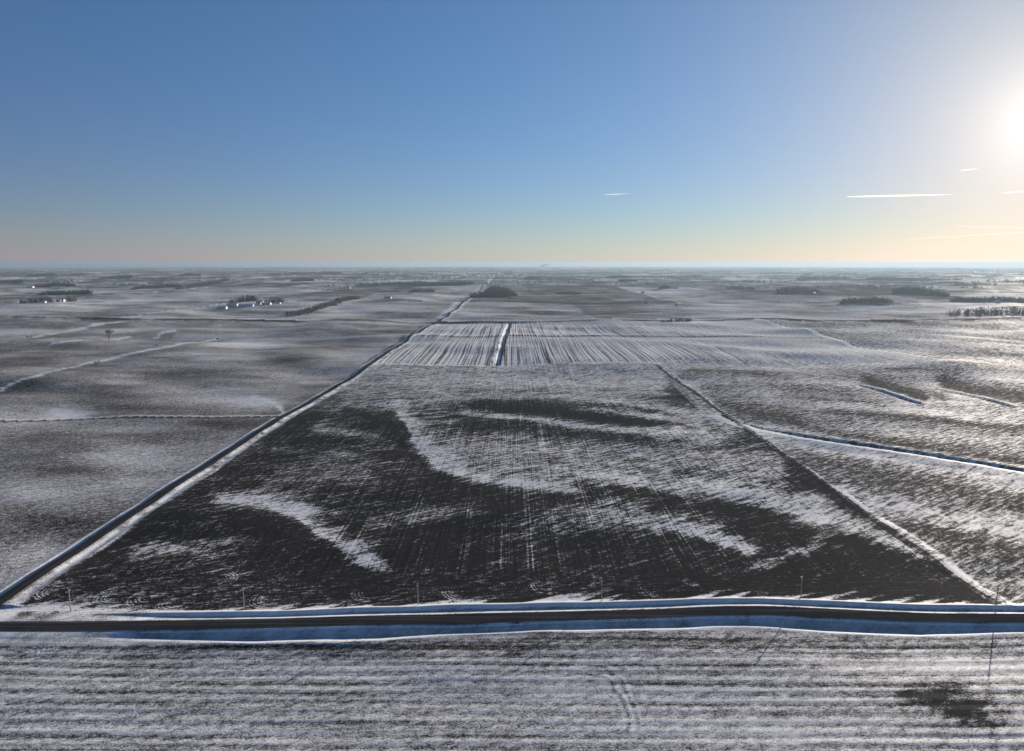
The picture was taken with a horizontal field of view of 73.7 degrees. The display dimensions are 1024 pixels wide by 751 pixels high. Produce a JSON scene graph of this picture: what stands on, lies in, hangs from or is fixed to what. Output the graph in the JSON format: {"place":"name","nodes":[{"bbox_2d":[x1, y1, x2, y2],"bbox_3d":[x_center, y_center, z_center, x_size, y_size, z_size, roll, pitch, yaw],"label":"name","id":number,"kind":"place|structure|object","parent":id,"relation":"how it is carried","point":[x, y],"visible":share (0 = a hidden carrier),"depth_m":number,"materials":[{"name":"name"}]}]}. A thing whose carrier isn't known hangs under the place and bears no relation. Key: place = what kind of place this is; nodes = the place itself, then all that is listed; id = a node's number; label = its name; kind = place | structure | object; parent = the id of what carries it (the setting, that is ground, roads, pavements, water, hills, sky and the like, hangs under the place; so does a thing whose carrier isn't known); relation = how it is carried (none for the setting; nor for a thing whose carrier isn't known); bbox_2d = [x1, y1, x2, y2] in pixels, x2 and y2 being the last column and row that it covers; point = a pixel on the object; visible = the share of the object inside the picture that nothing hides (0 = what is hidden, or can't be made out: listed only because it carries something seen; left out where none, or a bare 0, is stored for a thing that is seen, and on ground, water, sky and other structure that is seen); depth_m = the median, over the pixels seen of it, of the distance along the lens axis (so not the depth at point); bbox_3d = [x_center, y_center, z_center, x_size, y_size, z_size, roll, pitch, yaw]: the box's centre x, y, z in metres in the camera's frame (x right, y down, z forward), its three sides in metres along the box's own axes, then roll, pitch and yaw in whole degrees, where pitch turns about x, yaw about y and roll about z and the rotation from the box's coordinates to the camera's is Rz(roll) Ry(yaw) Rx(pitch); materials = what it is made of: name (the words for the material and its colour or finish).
{"place":"outdoors","nodes":[
{"label":"outdoors","id":0,"kind":"place"},
{"bbox_2d":[0,286,483,605],"bbox_3d":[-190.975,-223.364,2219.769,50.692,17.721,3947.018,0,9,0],"label":"gravel road","id":1,"kind":"structure","parent":0,"point":[22,585],"depth_m":399.45,"materials":[{"name":"grey gravel"}]},
{"bbox_2d":[0,267,1023,750],"bbox_3d":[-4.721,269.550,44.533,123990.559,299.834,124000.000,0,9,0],"label":"ground","id":2,"kind":"structure","parent":0,"point":[762,445],"depth_m":393.27,"materials":[{"name":"white snow"}]},
{"bbox_2d":[0,279,21,283],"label":"tree grove","id":3,"kind":"object","parent":2,"relation":"on","point":[11,281],"visible":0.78,"depth_m":4858.03,"materials":[{"name":"grey plant"}]},
{"bbox_2d":[19,295,53,303],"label":"tree grove","id":4,"kind":"object","parent":2,"relation":"on","point":[41,299],"visible":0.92,"depth_m":2424.31,"materials":[{"name":"grey plant"}]},
{"bbox_2d":[27,273,55,276],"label":"tree grove","id":5,"kind":"object","parent":2,"relation":"on","point":[42,274],"visible":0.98,"depth_m":7330.32,"materials":[{"name":"grey plant"}]},
{"bbox_2d":[32,282,75,286],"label":"tree grove","id":6,"kind":"object","parent":2,"relation":"on","point":[55,284],"visible":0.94,"depth_m":4117.12,"materials":[{"name":"grey plant"}]},
{"bbox_2d":[36,289,92,295],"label":"tree grove","id":7,"kind":"object","parent":2,"relation":"on","point":[75,292],"visible":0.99,"depth_m":3163.73,"materials":[{"name":"grey plant"}]},
{"bbox_2d":[62,296,76,301],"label":"tree grove","id":8,"kind":"object","parent":2,"relation":"on","point":[74,299],"visible":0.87,"depth_m":2493.61,"materials":[{"name":"grey plant"}]},
{"bbox_2d":[61,272,83,275],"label":"tree grove","id":9,"kind":"object","parent":2,"relation":"on","point":[75,274],"visible":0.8,"depth_m":8010.58,"materials":[{"name":"grey plant"}]},
{"bbox_2d":[105,330,112,339],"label":"bare tree","id":10,"kind":"object","parent":2,"relation":"on","point":[109,332],"visible":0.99,"depth_m":1262.34,"materials":[{"name":"grey plant"}]},
{"bbox_2d":[99,274,132,278],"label":"tree grove","id":11,"kind":"object","parent":2,"relation":"on","point":[116,276],"visible":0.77,"depth_m":6103.96,"materials":[{"name":"grey plant"}]},
{"bbox_2d":[131,283,180,289],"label":"tree grove","id":12,"kind":"object","parent":2,"relation":"on","point":[156,286],"visible":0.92,"depth_m":3927.97,"materials":[{"name":"grey plant"}]},
{"bbox_2d":[178,273,200,275],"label":"tree grove","id":13,"kind":"object","parent":2,"relation":"on","point":[189,274],"visible":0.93,"depth_m":7041.67,"materials":[{"name":"grey plant"}]},
{"bbox_2d":[175,278,228,288],"bbox_3d":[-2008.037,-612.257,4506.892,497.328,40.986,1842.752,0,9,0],"label":"tree grove","id":14,"kind":"object","parent":2,"relation":"on","point":[207,283],"visible":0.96,"depth_m":4321.24,"materials":[{"name":"grey plant"}]},
{"bbox_2d":[217,306,227,309],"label":"machine shed","id":15,"kind":"structure","parent":2,"relation":"on","point":[221,307],"depth_m":2133.28,"materials":[{"name":"blue"}]},
{"bbox_2d":[227,303,237,306],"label":"barn","id":16,"kind":"structure","parent":2,"relation":"on","point":[232,304],"depth_m":2217.63,"materials":[{"name":"blue"}]},
{"bbox_2d":[229,295,258,302],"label":"tree grove","id":17,"kind":"object","parent":2,"relation":"on","point":[252,298],"visible":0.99,"depth_m":2454.57,"materials":[{"name":"grey plant"}]},
{"bbox_2d":[238,304,253,306],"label":"barn","id":18,"kind":"structure","parent":2,"relation":"on","point":[242,305],"depth_m":2201.37,"materials":[{"name":"blue"}]},
{"bbox_2d":[264,297,287,302],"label":"tree grove","id":19,"kind":"object","parent":2,"relation":"on","point":[277,300],"visible":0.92,"depth_m":2422.45,"materials":[{"name":"grey plant"}]},
{"bbox_2d":[264,271,340,274],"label":"tree grove","id":20,"kind":"object","parent":2,"relation":"on","point":[305,273],"visible":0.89,"depth_m":7524.10,"materials":[{"name":"grey plant"}]},
{"bbox_2d":[291,278,314,280],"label":"tree grove","id":21,"kind":"object","parent":2,"relation":"on","point":[307,279],"visible":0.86,"depth_m":5260.35,"materials":[{"name":"grey plant"}]},
{"bbox_2d":[285,295,359,316],"bbox_3d":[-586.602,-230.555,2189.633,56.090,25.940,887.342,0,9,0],"label":"tree belt","id":22,"kind":"object","parent":2,"relation":"on","point":[320,307],"visible":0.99,"depth_m":2073.15,"materials":[{"name":"grey plant"}]},
{"bbox_2d":[357,280,437,285],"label":"tree grove","id":23,"kind":"object","parent":2,"relation":"on","point":[413,282],"visible":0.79,"depth_m":4234.67,"materials":[{"name":"grey plant"}]},
{"bbox_2d":[408,288,434,292],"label":"tree grove","id":24,"kind":"object","parent":2,"relation":"on","point":[420,290],"visible":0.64,"depth_m":3438.07,"materials":[{"name":"grey plant"}]},
{"bbox_2d":[436,281,474,285],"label":"tree grove","id":25,"kind":"object","parent":2,"relation":"on","point":[453,283],"visible":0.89,"depth_m":4249.20,"materials":[{"name":"grey plant"}]},
{"bbox_2d":[470,290,510,297],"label":"tree grove","id":26,"kind":"object","parent":2,"relation":"on","point":[484,294],"visible":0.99,"depth_m":2854.05,"materials":[{"name":"grey plant"}]},
{"bbox_2d":[484,285,517,295],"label":"tree grove","id":27,"kind":"object","parent":2,"relation":"on","point":[506,290],"visible":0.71,"depth_m":3117.69,"materials":[{"name":"grey plant"}]},
{"bbox_2d":[0,266,1023,288],"bbox_3d":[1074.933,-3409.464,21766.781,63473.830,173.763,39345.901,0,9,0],"label":"distant woods","id":28,"kind":"object","parent":2,"relation":"on","point":[683,276],"visible":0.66,"depth_m":6831.55,"materials":[{"name":"grey plant"}]},
{"bbox_2d":[524,276,540,278],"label":"tree grove","id":29,"kind":"object","parent":2,"relation":"on","point":[530,277],"visible":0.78,"depth_m":5973.25,"materials":[{"name":"grey plant"}]},
{"bbox_2d":[556,291,580,294],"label":"tree grove","id":30,"kind":"object","parent":2,"relation":"on","point":[572,293],"visible":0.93,"depth_m":3199.22,"materials":[{"name":"grey plant"}]},
{"bbox_2d":[606,275,631,277],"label":"tree grove","id":31,"kind":"object","parent":2,"relation":"on","point":[617,276],"visible":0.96,"depth_m":6264.09,"materials":[{"name":"grey plant"}]},
{"bbox_2d":[618,278,637,281],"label":"tree grove","id":32,"kind":"object","parent":2,"relation":"on","point":[629,280],"visible":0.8,"depth_m":5047.71,"materials":[{"name":"grey plant"}]},
{"bbox_2d":[658,285,669,288],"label":"tree grove","id":33,"kind":"object","parent":2,"relation":"on","point":[663,287],"visible":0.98,"depth_m":3718.82,"materials":[{"name":"grey plant"}]},
{"bbox_2d":[660,317,693,321],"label":"tree grove","id":34,"kind":"object","parent":2,"relation":"on","point":[677,320],"visible":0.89,"depth_m":1631.59,"materials":[{"name":"plant"}]},
{"bbox_2d":[726,285,754,288],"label":"tree grove","id":35,"kind":"object","parent":2,"relation":"on","point":[734,287],"visible":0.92,"depth_m":3666.07,"materials":[{"name":"grey plant"}]},
{"bbox_2d":[774,285,819,294],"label":"tree grove","id":36,"kind":"object","parent":2,"relation":"on","point":[795,289],"visible":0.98,"depth_m":3054.17,"materials":[{"name":"grey plant"}]},
{"bbox_2d":[796,276,850,279],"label":"tree grove","id":37,"kind":"object","parent":2,"relation":"on","point":[812,277],"visible":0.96,"depth_m":5800.56,"materials":[{"name":"grey plant"}]},
{"bbox_2d":[840,295,893,303],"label":"tree grove","id":38,"kind":"object","parent":2,"relation":"on","point":[854,300],"visible":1,"depth_m":2421.30,"materials":[{"name":"grey plant"}]},
{"bbox_2d":[865,276,929,280],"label":"tree grove","id":39,"kind":"object","parent":2,"relation":"on","point":[888,279],"visible":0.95,"depth_m":5438.57,"materials":[{"name":"grey plant"}]},
{"bbox_2d":[892,286,949,296],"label":"tree grove","id":40,"kind":"object","parent":2,"relation":"on","point":[915,290],"visible":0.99,"depth_m":2906.36,"materials":[{"name":"grey plant"}]},
{"bbox_2d":[945,306,1023,315],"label":"tree grove","id":41,"kind":"object","parent":2,"relation":"on","point":[985,311],"visible":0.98,"depth_m":1849.31,"materials":[{"name":"plant"}]},
{"bbox_2d":[950,296,1023,302],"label":"tree grove","id":42,"kind":"object","parent":2,"relation":"on","point":[989,299],"visible":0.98,"depth_m":2507.28,"materials":[{"name":"grey plant"}]},
{"bbox_2d":[0,606,1023,630],"bbox_3d":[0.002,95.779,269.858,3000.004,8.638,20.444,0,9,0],"label":"paved road","id":43,"kind":"structure","parent":0,"point":[443,619],"depth_m":269.84,"materials":[{"name":"grey asphalt"}]},
{"bbox_2d":[0,0,1023,267],"label":"sky","id":44,"kind":"structure","parent":0,"point":[134,133],"materials":[{"name":"blue"}]},
{"bbox_2d":[848,194,952,196],"bbox_3d":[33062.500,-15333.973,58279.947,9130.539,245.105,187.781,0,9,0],"label":"contrail","id":45,"kind":"object","parent":44,"relation":"in","point":[905,195],"visible":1,"depth_m":58222.22,"materials":[{"name":"white"}]},
{"bbox_2d":[25,316,1008,321],"bbox_3d":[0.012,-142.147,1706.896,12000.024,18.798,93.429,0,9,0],"label":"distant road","id":46,"kind":"structure","parent":0,"point":[533,321],"depth_m":1680.47,"materials":[{"name":"grey asphalt"}]}
]}

